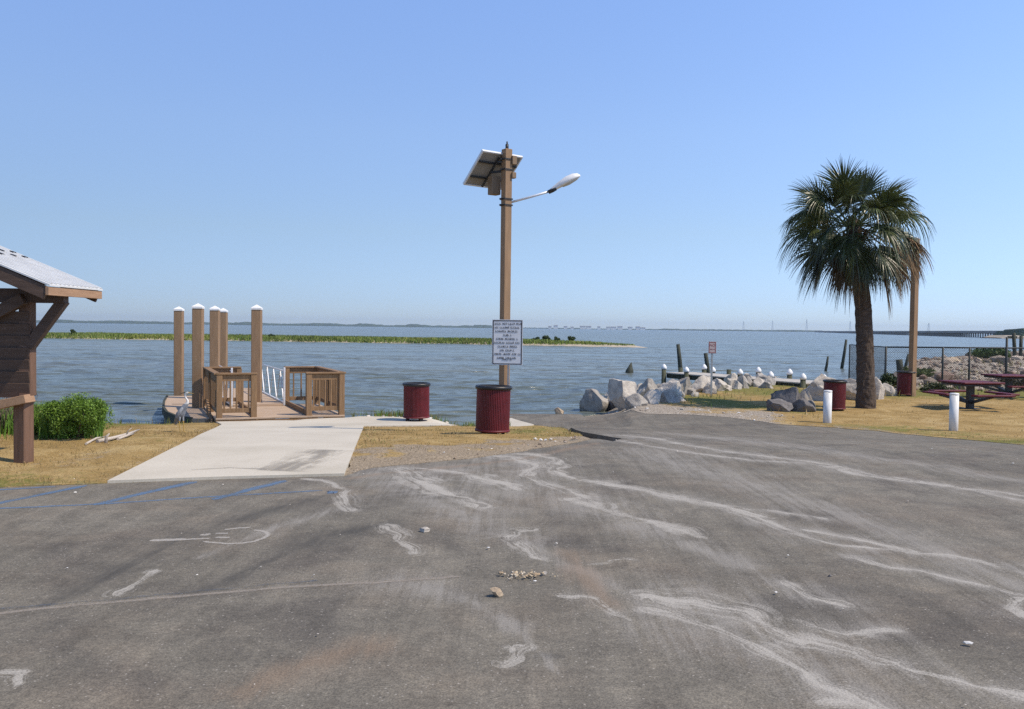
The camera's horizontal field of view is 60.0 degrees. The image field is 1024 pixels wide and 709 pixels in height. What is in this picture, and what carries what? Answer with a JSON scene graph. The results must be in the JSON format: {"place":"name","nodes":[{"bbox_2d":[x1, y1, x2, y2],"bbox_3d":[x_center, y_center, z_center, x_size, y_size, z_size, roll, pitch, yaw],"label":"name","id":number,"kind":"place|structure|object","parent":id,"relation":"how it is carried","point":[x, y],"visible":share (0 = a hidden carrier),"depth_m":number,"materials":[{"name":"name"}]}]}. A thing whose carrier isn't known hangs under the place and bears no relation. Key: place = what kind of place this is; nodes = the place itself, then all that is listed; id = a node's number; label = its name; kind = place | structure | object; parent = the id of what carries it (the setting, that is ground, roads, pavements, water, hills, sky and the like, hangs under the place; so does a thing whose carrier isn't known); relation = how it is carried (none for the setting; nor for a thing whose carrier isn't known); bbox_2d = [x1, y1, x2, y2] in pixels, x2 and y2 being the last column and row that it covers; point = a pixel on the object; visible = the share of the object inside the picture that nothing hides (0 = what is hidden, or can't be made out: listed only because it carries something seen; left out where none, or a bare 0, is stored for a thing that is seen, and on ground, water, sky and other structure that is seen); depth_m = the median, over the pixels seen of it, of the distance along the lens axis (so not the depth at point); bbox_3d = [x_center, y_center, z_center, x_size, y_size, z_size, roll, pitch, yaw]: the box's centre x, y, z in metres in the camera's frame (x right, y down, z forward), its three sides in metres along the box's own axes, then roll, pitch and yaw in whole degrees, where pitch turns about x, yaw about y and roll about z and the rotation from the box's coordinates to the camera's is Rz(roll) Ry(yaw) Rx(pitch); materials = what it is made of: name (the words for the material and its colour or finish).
{"place":"outdoors","nodes":[
{"label":"outdoors","id":0,"kind":"place"},
{"bbox_2d":[0,423,218,487],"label":"lawn","id":1,"kind":"structure","parent":0,"point":[112,455],"depth_m":11.25,"materials":[{"name":"beige plant"}]},
{"bbox_2d":[0,387,41,433],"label":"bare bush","id":2,"kind":"object","parent":1,"relation":"on","point":[4,419],"visible":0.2,"depth_m":13.65,"materials":[{"name":"green plant"}]},
{"bbox_2d":[34,404,48,433],"bbox_3d":[-7.173,1.033,13.685,0.677,0.509,1.126,-1,2,-41],"label":"shrub","id":3,"kind":"object","parent":1,"relation":"on","point":[38,408],"visible":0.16,"depth_m":13.45,"materials":[{"name":"green plant"}]},
{"bbox_2d":[0,246,102,462],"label":"shelter","id":4,"kind":"object","parent":1,"relation":"on","point":[22,335],"visible":0.95,"depth_m":10.62,"materials":[{"name":"brown wood"}]},
{"bbox_2d":[40,392,114,439],"bbox_3d":[-6.466,0.930,13.072,1.053,0.754,0.964,1,2,0],"label":"shrub","id":5,"kind":"object","parent":1,"relation":"on","point":[61,414],"visible":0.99,"depth_m":12.96,"materials":[{"name":"green plant"}]},
{"bbox_2d":[85,436,104,444],"bbox_3d":[-6.002,1.226,12.794,0.035,0.067,1.168,0,2,-13],"label":"driftwood","id":6,"kind":"object","parent":1,"relation":"on","point":[90,441],"visible":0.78,"depth_m":12.57,"materials":[{"name":"grey wood"}]},
{"bbox_2d":[104,433,109,442],"bbox_3d":[-5.704,1.205,12.484,0.083,0.197,0.051,1,2,0],"label":"driftwood","id":7,"kind":"object","parent":1,"relation":"on","point":[106,438],"visible":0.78,"depth_m":12.47,"materials":[{"name":"grey wood"}]},
{"bbox_2d":[96,429,139,442],"bbox_3d":[-5.965,1.226,13.661,0.179,0.152,2.386,0,2,-9],"label":"driftwood","id":8,"kind":"object","parent":1,"relation":"on","point":[109,438],"visible":0.77,"depth_m":12.81,"materials":[{"name":"grey wood"}]},
{"bbox_2d":[117,433,133,439],"bbox_3d":[-5.838,1.235,13.470,0.073,0.085,1.149,0,2,-12],"label":"driftwood","id":9,"kind":"object","parent":1,"relation":"on","point":[121,437],"visible":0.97,"depth_m":13.18,"materials":[{"name":"grey wood"}]},
{"bbox_2d":[173,392,193,431],"bbox_3d":[-5.681,0.996,15.359,0.353,0.705,0.187,0,2,-10],"label":"heron","id":10,"kind":"object","parent":1,"relation":"on","point":[180,413],"visible":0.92,"depth_m":15.30},
{"bbox_2d":[36,319,523,328],"bbox_3d":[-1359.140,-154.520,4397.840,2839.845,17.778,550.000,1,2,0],"label":"shore","id":11,"kind":"structure","parent":0,"point":[272,324],"depth_m":4382.18,"materials":[{"name":"green plant"}]},
{"bbox_2d":[108,416,533,482],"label":"path","id":12,"kind":"structure","parent":0,"point":[319,447],"depth_m":11.74,"materials":[{"name":"concrete"}]},
{"bbox_2d":[402,382,430,420],"bbox_3d":[-2.176,1.076,20.195,0.644,0.860,0.644,-2,4,-40],"label":"trash can","id":13,"kind":"object","parent":12,"relation":"on","point":[416,400],"visible":1,"depth_m":19.95,"materials":[{"name":"metal"}]},
{"bbox_2d":[49,336,646,347],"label":"marsh island","id":14,"kind":"structure","parent":0,"point":[600,345],"depth_m":131.38,"materials":[{"name":"green plant"}]},
{"bbox_2d":[44,332,632,345],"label":"marsh grass","id":15,"kind":"structure","parent":14,"relation":"on","point":[332,338],"depth_m":139.21,"materials":[{"name":"green plant"}]},
{"bbox_2d":[419,527,429,531],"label":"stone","id":16,"kind":"object","parent":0,"point":[424,529],"visible":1,"depth_m":7.34,"materials":[{"name":"stone"}]},
{"bbox_2d":[344,425,589,475],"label":"lawn","id":17,"kind":"structure","parent":0,"point":[505,444],"depth_m":13.09,"materials":[{"name":"beige plant"}]},
{"bbox_2d":[475,384,511,433],"bbox_3d":[-0.338,0.994,15.777,0.663,0.886,0.663,2,2,0],"label":"trash can","id":18,"kind":"object","parent":17,"relation":"on","point":[492,408],"visible":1,"depth_m":15.52,"materials":[{"name":"red metal"}]},
{"bbox_2d":[492,319,522,432],"bbox_3d":[-0.095,0.685,16.239,0.564,2.645,0.036,1,2,7],"label":"notice sign","id":19,"kind":"object","parent":17,"relation":"on","point":[507,342],"visible":0.98,"depth_m":16.20,"materials":[{"name":"white metal"}]},
{"bbox_2d":[463,141,579,432],"bbox_3d":[0.095,-0.913,16.309,2.043,5.975,1.100,2,2,29],"label":"lamp post","id":20,"kind":"object","parent":17,"relation":"on","point":[494,172],"visible":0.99,"depth_m":16.26,"materials":[{"name":"wood"}]},
{"bbox_2d":[0,409,1023,708],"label":"parking lot","id":21,"kind":"structure","parent":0,"point":[670,563],"depth_m":5.98,"materials":[{"name":"grey asphalt"}]},
{"bbox_2d":[490,587,503,596],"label":"stone","id":22,"kind":"object","parent":21,"relation":"on","point":[496,591],"visible":1,"depth_m":5.59,"materials":[{"name":"beige stone"}]},
{"bbox_2d":[554,407,563,413],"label":"boulder","id":23,"kind":"object","parent":21,"relation":"on","point":[558,410],"visible":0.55,"depth_m":26.13,"materials":[{"name":"beige stone"}]},
{"bbox_2d":[0,323,1023,425],"bbox_3d":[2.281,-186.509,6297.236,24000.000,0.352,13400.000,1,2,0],"label":"water","id":24,"kind":"structure","parent":0,"point":[129,380],"depth_m":66.00,"materials":[{"name":"blue liquid"}]},
{"bbox_2d":[173,307,184,395],"bbox_3d":[-10.311,0.831,27.441,0.268,4.640,0.268,1,2,-6],"label":"dock pile","id":25,"kind":"object","parent":24,"relation":"in","point":[178,351],"visible":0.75,"depth_m":27.30,"materials":[{"name":"brown wood"}]},
{"bbox_2d":[191,303,204,407],"bbox_3d":[-8.161,0.989,23.043,0.268,4.640,0.268,1,2,-6],"label":"dock pile","id":26,"kind":"object","parent":24,"relation":"in","point":[197,347],"visible":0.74,"depth_m":22.90,"materials":[{"name":"brown wood"}]},
{"bbox_2d":[162,395,247,423],"bbox_3d":[-7.893,1.666,23.771,2.766,0.650,7.175,0,2,-21],"label":"floating dock","id":27,"kind":"object","parent":24,"relation":"on","point":[171,405],"visible":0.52,"depth_m":22.20,"materials":[{"name":"brown wood"}]},
{"bbox_2d":[209,306,220,368],"bbox_3d":[-8.629,0.902,25.742,0.268,4.640,0.268,1,2,-6],"label":"dock pile","id":28,"kind":"object","parent":24,"relation":"in","point":[215,336],"visible":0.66,"depth_m":25.58,"materials":[{"name":"brown wood"}]},
{"bbox_2d":[220,308,227,384],"bbox_3d":[-9.530,0.786,29.240,0.268,4.640,0.268,1,2,-6],"label":"dock pile","id":29,"kind":"object","parent":24,"relation":"in","point":[223,337],"visible":0.46,"depth_m":29.09,"materials":[{"name":"brown wood"}]},
{"bbox_2d":[251,305,262,401],"bbox_3d":[-6.812,0.988,23.643,0.268,4.640,0.268,1,2,-6],"label":"dock pile","id":30,"kind":"object","parent":24,"relation":"in","point":[256,338],"visible":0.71,"depth_m":23.49,"materials":[{"name":"brown wood"}]},
{"bbox_2d":[203,366,345,422],"bbox_3d":[-5.971,1.692,21.928,3.030,2.655,3.250,0,2,-24],"label":"dock","id":31,"kind":"object","parent":24,"relation":"in","point":[329,388],"visible":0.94,"depth_m":20.97,"materials":[{"name":"brown wood"}]},
{"bbox_2d":[219,364,284,406],"bbox_3d":[-7.799,0.741,25.778,1.370,1.000,6.200,0,2,-24],"label":"gangway","id":32,"kind":"object","parent":31,"relation":"on","point":[269,399],"visible":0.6,"depth_m":24.03,"materials":[{"name":"white metal"}]},
{"bbox_2d":[579,388,608,411],"bbox_3d":[2.551,1.519,27.464,0.940,0.956,0.536,2,2,31],"label":"boulder","id":33,"kind":"object","parent":24,"relation":"on","point":[593,400],"visible":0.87,"depth_m":27.26,"materials":[{"name":"grey stone"}]},
{"bbox_2d":[625,362,633,372],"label":"broken stump","id":34,"kind":"object","parent":24,"relation":"in","point":[629,369],"visible":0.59,"depth_m":51.92,"materials":[{"name":"grey wood"}]},
{"bbox_2d":[676,344,682,371],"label":"old post","id":35,"kind":"object","parent":24,"relation":"in","point":[679,358],"visible":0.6,"depth_m":44.94,"materials":[{"name":"grey wood"}]},
{"bbox_2d":[704,353,709,372],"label":"old post","id":36,"kind":"object","parent":24,"relation":"in","point":[706,359],"visible":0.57,"depth_m":44.94,"materials":[{"name":"grey wood"}]},
{"bbox_2d":[661,364,812,387],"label":"pier","id":37,"kind":"structure","parent":24,"relation":"in","point":[802,382],"depth_m":38.53,"materials":[{"name":"grey wood"}]},
{"bbox_2d":[824,356,828,370],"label":"old post","id":38,"kind":"object","parent":24,"relation":"in","point":[826,364],"visible":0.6,"depth_m":57.97,"materials":[{"name":"grey wood"}]},
{"bbox_2d":[840,339,846,368],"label":"old post","id":39,"kind":"object","parent":24,"relation":"in","point":[843,356],"visible":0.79,"depth_m":61.94,"materials":[{"name":"grey wood"}]},
{"bbox_2d":[896,359,903,370],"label":"old post","id":40,"kind":"object","parent":24,"relation":"in","point":[900,367],"visible":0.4,"depth_m":41.91,"materials":[{"name":"grey wood"}]},
{"bbox_2d":[815,331,996,336],"bbox_3d":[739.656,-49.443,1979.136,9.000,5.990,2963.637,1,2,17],"label":"causeway bridge","id":41,"kind":"structure","parent":24,"relation":"on","point":[950,333],"depth_m":807.39,"materials":[{"name":"concrete"}]},
{"bbox_2d":[1007,333,1016,355],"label":"old post","id":42,"kind":"object","parent":24,"relation":"in","point":[1013,336],"visible":0.51,"depth_m":61.91,"materials":[{"name":"grey wood"}]},
{"bbox_2d":[0,0,1023,330],"label":"sky","id":43,"kind":"structure","parent":0,"point":[300,161],"materials":[{"name":"blue"}]},
{"bbox_2d":[498,569,557,578],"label":"loose gravel","id":44,"kind":"structure","parent":0,"point":[516,573],"depth_m":6.05,"materials":[{"name":"beige gravel"}]},
{"bbox_2d":[525,327,654,329],"bbox_3d":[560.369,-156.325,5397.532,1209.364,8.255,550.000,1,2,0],"label":"shore","id":45,"kind":"structure","parent":0,"point":[579,328],"depth_m":5408.16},
{"bbox_2d":[655,329,821,331],"bbox_3d":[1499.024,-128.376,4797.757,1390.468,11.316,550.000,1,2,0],"label":"bridge","id":46,"kind":"structure","parent":0,"point":[742,330],"depth_m":4812.59,"materials":[{"name":"grey concrete"}]},
{"bbox_2d":[585,350,1023,444],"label":"lawn","id":47,"kind":"structure","parent":0,"point":[886,415],"depth_m":23.52,"materials":[{"name":"plant"}]},
{"bbox_2d":[0,357,1022,439],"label":"green grass","id":48,"kind":"structure","parent":47,"relation":"on","point":[42,432],"depth_m":16.66,"materials":[{"name":"green plant"}]},
{"bbox_2d":[0,395,1023,485],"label":"dry grass","id":49,"kind":"structure","parent":47,"relation":"on","point":[362,431],"depth_m":14.63,"materials":[{"name":"beige plant"}]},
{"bbox_2d":[607,399,614,410],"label":"boulder","id":50,"kind":"object","parent":47,"relation":"on","point":[611,406],"visible":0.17,"depth_m":27.34,"materials":[{"name":"stone"}]},
{"bbox_2d":[608,379,636,410],"bbox_3d":[3.393,1.255,26.338,0.976,1.068,0.694,0,2,-29],"label":"boulder","id":51,"kind":"object","parent":47,"relation":"on","point":[620,392],"visible":0.78,"depth_m":26.09,"materials":[{"name":"stone"}]},
{"bbox_2d":[624,393,647,409],"bbox_3d":[3.510,1.395,25.127,0.629,0.608,0.459,2,2,28],"label":"boulder","id":52,"kind":"object","parent":47,"relation":"on","point":[634,400],"visible":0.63,"depth_m":25.02,"materials":[{"name":"grey stone"}]},
{"bbox_2d":[637,387,644,395],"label":"filler stone","id":53,"kind":"object","parent":47,"relation":"on","point":[641,391],"visible":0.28,"depth_m":28.44,"materials":[{"name":"stone"}]},
{"bbox_2d":[637,378,656,394],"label":"boulder","id":54,"kind":"object","parent":47,"relation":"on","point":[648,384],"visible":0.47,"depth_m":28.56,"materials":[{"name":"grey stone"}]},
{"bbox_2d":[643,389,660,403],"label":"boulder","id":55,"kind":"object","parent":47,"relation":"on","point":[651,396],"visible":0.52,"depth_m":25.71,"materials":[{"name":"stone"}]},
{"bbox_2d":[655,387,663,393],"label":"filler stone","id":56,"kind":"object","parent":47,"relation":"on","point":[661,389],"visible":0.21,"depth_m":27.42,"materials":[{"name":"stone"}]},
{"bbox_2d":[660,389,679,402],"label":"boulder","id":57,"kind":"object","parent":47,"relation":"on","point":[668,396],"visible":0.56,"depth_m":26.16,"materials":[{"name":"grey stone"}]},
{"bbox_2d":[660,381,682,396],"bbox_3d":[5.021,1.232,28.009,0.711,0.798,0.691,2,2,34],"label":"boulder","id":58,"kind":"object","parent":47,"relation":"on","point":[675,386],"visible":0.51,"depth_m":27.89,"materials":[{"name":"stone"}]},
{"bbox_2d":[677,377,691,394],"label":"boulder","id":59,"kind":"object","parent":47,"relation":"on","point":[685,382],"visible":0.35,"depth_m":29.54,"materials":[{"name":"grey stone"}]},
{"bbox_2d":[687,388,695,394],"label":"filler stone","id":60,"kind":"object","parent":47,"relation":"on","point":[690,390],"visible":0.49,"depth_m":29.58,"materials":[{"name":"grey stone"}]},
{"bbox_2d":[691,392,698,396],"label":"filler stone","id":61,"kind":"object","parent":47,"relation":"on","point":[694,394],"visible":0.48,"depth_m":28.91,"materials":[{"name":"stone"}]},
{"bbox_2d":[692,375,714,392],"bbox_3d":[6.567,1.171,30.582,0.803,0.892,0.755,-1,2,-39],"label":"boulder","id":62,"kind":"object","parent":47,"relation":"on","point":[700,383],"visible":0.52,"depth_m":30.54,"materials":[{"name":"stone"}]},
{"bbox_2d":[702,382,716,392],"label":"filler stone","id":63,"kind":"object","parent":47,"relation":"on","point":[707,386],"visible":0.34,"depth_m":30.32,"materials":[{"name":"stone"}]},
{"bbox_2d":[705,388,716,393],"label":"filler stone","id":64,"kind":"object","parent":47,"relation":"on","point":[714,390],"visible":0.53,"depth_m":29.84,"materials":[{"name":"stone"}]},
{"bbox_2d":[708,342,715,394],"bbox_3d":[6.581,0.712,29.224,0.253,2.274,0.046,1,2,-4],"label":"sign","id":65,"kind":"object","parent":47,"relation":"on","point":[712,348],"visible":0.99,"depth_m":29.19,"materials":[{"name":"metal"}]},
{"bbox_2d":[712,378,728,390],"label":"boulder","id":66,"kind":"object","parent":47,"relation":"on","point":[720,385],"visible":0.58,"depth_m":31.55,"materials":[{"name":"stone"}]},
{"bbox_2d":[724,373,737,382],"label":"filler stone","id":67,"kind":"object","parent":47,"relation":"on","point":[733,375],"visible":0.42,"depth_m":36.45,"materials":[{"name":"stone"}]},
{"bbox_2d":[727,378,735,385],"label":"boulder","id":68,"kind":"object","parent":47,"relation":"on","point":[730,381],"visible":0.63,"depth_m":32.52,"materials":[{"name":"stone"}]},
{"bbox_2d":[732,380,741,388],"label":"filler stone","id":69,"kind":"object","parent":47,"relation":"on","point":[736,384],"visible":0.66,"depth_m":32.42,"materials":[{"name":"stone"}]},
{"bbox_2d":[737,375,750,386],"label":"filler stone","id":70,"kind":"object","parent":47,"relation":"on","point":[740,377],"visible":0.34,"depth_m":34.24,"materials":[{"name":"grey stone"}]},
{"bbox_2d":[740,378,748,387],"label":"boulder","id":71,"kind":"object","parent":47,"relation":"on","point":[743,382],"visible":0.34,"depth_m":33.03,"materials":[{"name":"grey stone"}]},
{"bbox_2d":[747,376,752,385],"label":"boulder","id":72,"kind":"object","parent":47,"relation":"on","point":[750,381],"visible":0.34,"depth_m":34.54,"materials":[{"name":"grey stone"}]},
{"bbox_2d":[753,377,763,386],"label":"boulder","id":73,"kind":"object","parent":47,"relation":"on","point":[757,381],"visible":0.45,"depth_m":34.05,"materials":[{"name":"stone"}]},
{"bbox_2d":[756,375,766,378],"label":"filler stone","id":74,"kind":"object","parent":47,"relation":"on","point":[762,376],"visible":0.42,"depth_m":36.21,"materials":[{"name":"grey stone"}]},
{"bbox_2d":[758,381,772,388],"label":"boulder","id":75,"kind":"object","parent":47,"relation":"on","point":[764,384],"visible":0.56,"depth_m":33.02,"materials":[{"name":"grey stone"}]},
{"bbox_2d":[765,376,775,384],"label":"filler stone","id":76,"kind":"object","parent":47,"relation":"on","point":[770,379],"visible":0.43,"depth_m":35.05,"materials":[{"name":"stone"}]},
{"bbox_2d":[766,398,792,411],"bbox_3d":[7.244,1.484,23.962,0.744,0.591,0.596,1,2,0],"label":"boulder","id":77,"kind":"object","parent":47,"relation":"on","point":[776,404],"visible":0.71,"depth_m":23.78,"materials":[{"name":"stone"}]},
{"bbox_2d":[770,387,801,403],"bbox_3d":[7.668,1.325,24.634,0.928,0.881,0.744,1,2,0],"label":"boulder","id":78,"kind":"object","parent":47,"relation":"on","point":[792,395],"visible":0.45,"depth_m":24.50,"materials":[{"name":"stone"}]},
{"bbox_2d":[791,398,815,411],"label":"boulder","id":79,"kind":"object","parent":47,"relation":"on","point":[802,405],"visible":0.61,"depth_m":23.84,"materials":[{"name":"stone"}]},
{"bbox_2d":[801,389,815,407],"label":"boulder","id":80,"kind":"object","parent":47,"relation":"on","point":[805,394],"visible":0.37,"depth_m":24.71,"materials":[{"name":"grey stone"}]},
{"bbox_2d":[800,373,833,400],"bbox_3d":[9.896,1.143,27.825,1.358,1.107,0.962,0,2,-19],"label":"boulder","id":81,"kind":"object","parent":47,"relation":"on","point":[815,387],"visible":0.31,"depth_m":27.69,"materials":[{"name":"stone"}]},
{"bbox_2d":[823,390,831,422],"bbox_3d":[7.410,1.385,20.828,0.200,1.104,0.200,1,2,0],"label":"bollard","id":82,"kind":"object","parent":47,"relation":"on","point":[827,407],"visible":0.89,"depth_m":20.75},
{"bbox_2d":[822,379,846,409],"bbox_3d":[8.824,1.125,24.255,0.638,0.851,0.638,2,3,10],"label":"trash can","id":83,"kind":"object","parent":47,"relation":"on","point":[837,387],"visible":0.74,"depth_m":24.00,"materials":[{"name":"metal"}]},
{"bbox_2d":[842,378,856,399],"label":"boulder","id":84,"kind":"object","parent":47,"relation":"on","point":[851,384],"visible":0.28,"depth_m":28.12,"materials":[{"name":"stone"}]},
{"bbox_2d":[775,155,935,408],"bbox_3d":[9.572,-1.946,24.999,4.460,7.200,4.252,1,2,0],"label":"palm tree","id":85,"kind":"object","parent":47,"relation":"on","point":[856,264],"visible":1,"depth_m":24.38,"materials":[{"name":"green plant"}]},
{"bbox_2d":[875,377,884,399],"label":"boulder","id":86,"kind":"object","parent":47,"relation":"on","point":[880,390],"visible":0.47,"depth_m":28.40,"materials":[{"name":"stone"}]},
{"bbox_2d":[879,371,896,387],"bbox_3d":[14.329,1.016,33.568,0.862,0.756,1.396,2,2,35],"label":"shrub","id":87,"kind":"object","parent":47,"relation":"on","point":[890,379],"visible":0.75,"depth_m":33.45,"materials":[{"name":"green plant"}]},
{"bbox_2d":[882,383,897,395],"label":"boulder","id":88,"kind":"object","parent":47,"relation":"on","point":[890,390],"visible":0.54,"depth_m":29.98,"materials":[{"name":"stone"}]},
{"bbox_2d":[896,371,916,395],"bbox_3d":[13.415,0.999,30.176,0.644,0.860,0.644,0,2,-30],"label":"trash can","id":89,"kind":"object","parent":47,"relation":"on","point":[904,383],"visible":0.94,"depth_m":29.94,"materials":[{"name":"metal"}]},
{"bbox_2d":[908,237,919,396],"bbox_3d":[13.557,-0.962,29.930,0.224,5.997,0.224,-1,2,-37],"label":"wooden pole","id":90,"kind":"object","parent":47,"relation":"on","point":[913,334],"visible":0.49,"depth_m":29.86,"materials":[{"name":"wood"}]},
{"bbox_2d":[903,366,935,376],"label":"shrub","id":91,"kind":"object","parent":47,"relation":"on","point":[927,372],"visible":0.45,"depth_m":41.73,"materials":[{"name":"green plant"}]},
{"bbox_2d":[848,337,1023,383],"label":"chain link fence","id":92,"kind":"object","parent":47,"relation":"on","point":[886,348],"visible":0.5,"depth_m":37.52,"materials":[{"name":"metal"}]},
{"bbox_2d":[919,382,953,390],"bbox_3d":[15.480,1.209,32.540,1.256,0.460,1.174,1,2,0],"label":"shrub","id":93,"kind":"object","parent":47,"relation":"on","point":[932,386],"visible":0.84,"depth_m":32.18,"materials":[{"name":"green plant"}]},
{"bbox_2d":[949,393,958,430],"bbox_3d":[9.710,1.414,19.488,0.200,1.146,0.200,1,2,0],"label":"bollard","id":94,"kind":"object","parent":47,"relation":"on","point":[953,410],"visible":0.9,"depth_m":19.41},
{"bbox_2d":[895,352,1023,391],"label":"rubble","id":95,"kind":"object","parent":47,"relation":"on","point":[950,374],"visible":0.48,"depth_m":44.65,"materials":[{"name":"stone"}]},
{"bbox_2d":[922,380,1019,408],"bbox_3d":[13.135,1.179,25.412,2.260,0.820,2.260,0,2,-8],"label":"picnic table","id":96,"kind":"object","parent":47,"relation":"on","point":[970,386],"visible":0.94,"depth_m":25.29,"materials":[{"name":"metal"}]},
{"bbox_2d":[968,348,1011,358],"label":"shrub","id":97,"kind":"object","parent":47,"relation":"on","point":[985,352],"visible":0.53,"depth_m":51.25,"materials":[{"name":"green plant"}]},
{"bbox_2d":[981,374,1023,397],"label":"picnic table","id":98,"kind":"object","parent":47,"relation":"on","point":[1008,382],"visible":0.57,"depth_m":29.71,"materials":[{"name":"metal"}]},
{"bbox_2d":[997,379,1023,385],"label":"shrub","id":99,"kind":"object","parent":47,"relation":"on","point":[1017,382],"visible":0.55,"depth_m":34.72,"materials":[{"name":"green plant"}]},
{"bbox_2d":[1019,336,1022,355],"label":"old post","id":100,"kind":"object","parent":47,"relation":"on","point":[1021,343],"visible":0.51,"depth_m":61.92,"materials":[{"name":"grey wood"}]},
{"bbox_2d":[981,335,1023,338],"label":"beach","id":101,"kind":"structure","parent":0,"point":[997,336],"depth_m":535.61,"materials":[{"name":"beige sand"}]},
{"bbox_2d":[993,328,1023,335],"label":"shore","id":102,"kind":"structure","parent":0,"point":[1019,331],"depth_m":552.52,"materials":[{"name":"green plant"}]},
{"bbox_3d":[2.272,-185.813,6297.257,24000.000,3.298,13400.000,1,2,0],"label":"ground","id":103,"kind":"structure","parent":0,"visible":0},
{"bbox_2d":[9,407,972,704],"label":"shell gravel","id":104,"kind":"structure","parent":103,"relation":"on","point":[573,437],"depth_m":13.65,"materials":[{"name":"beige gravel"}]}
]}

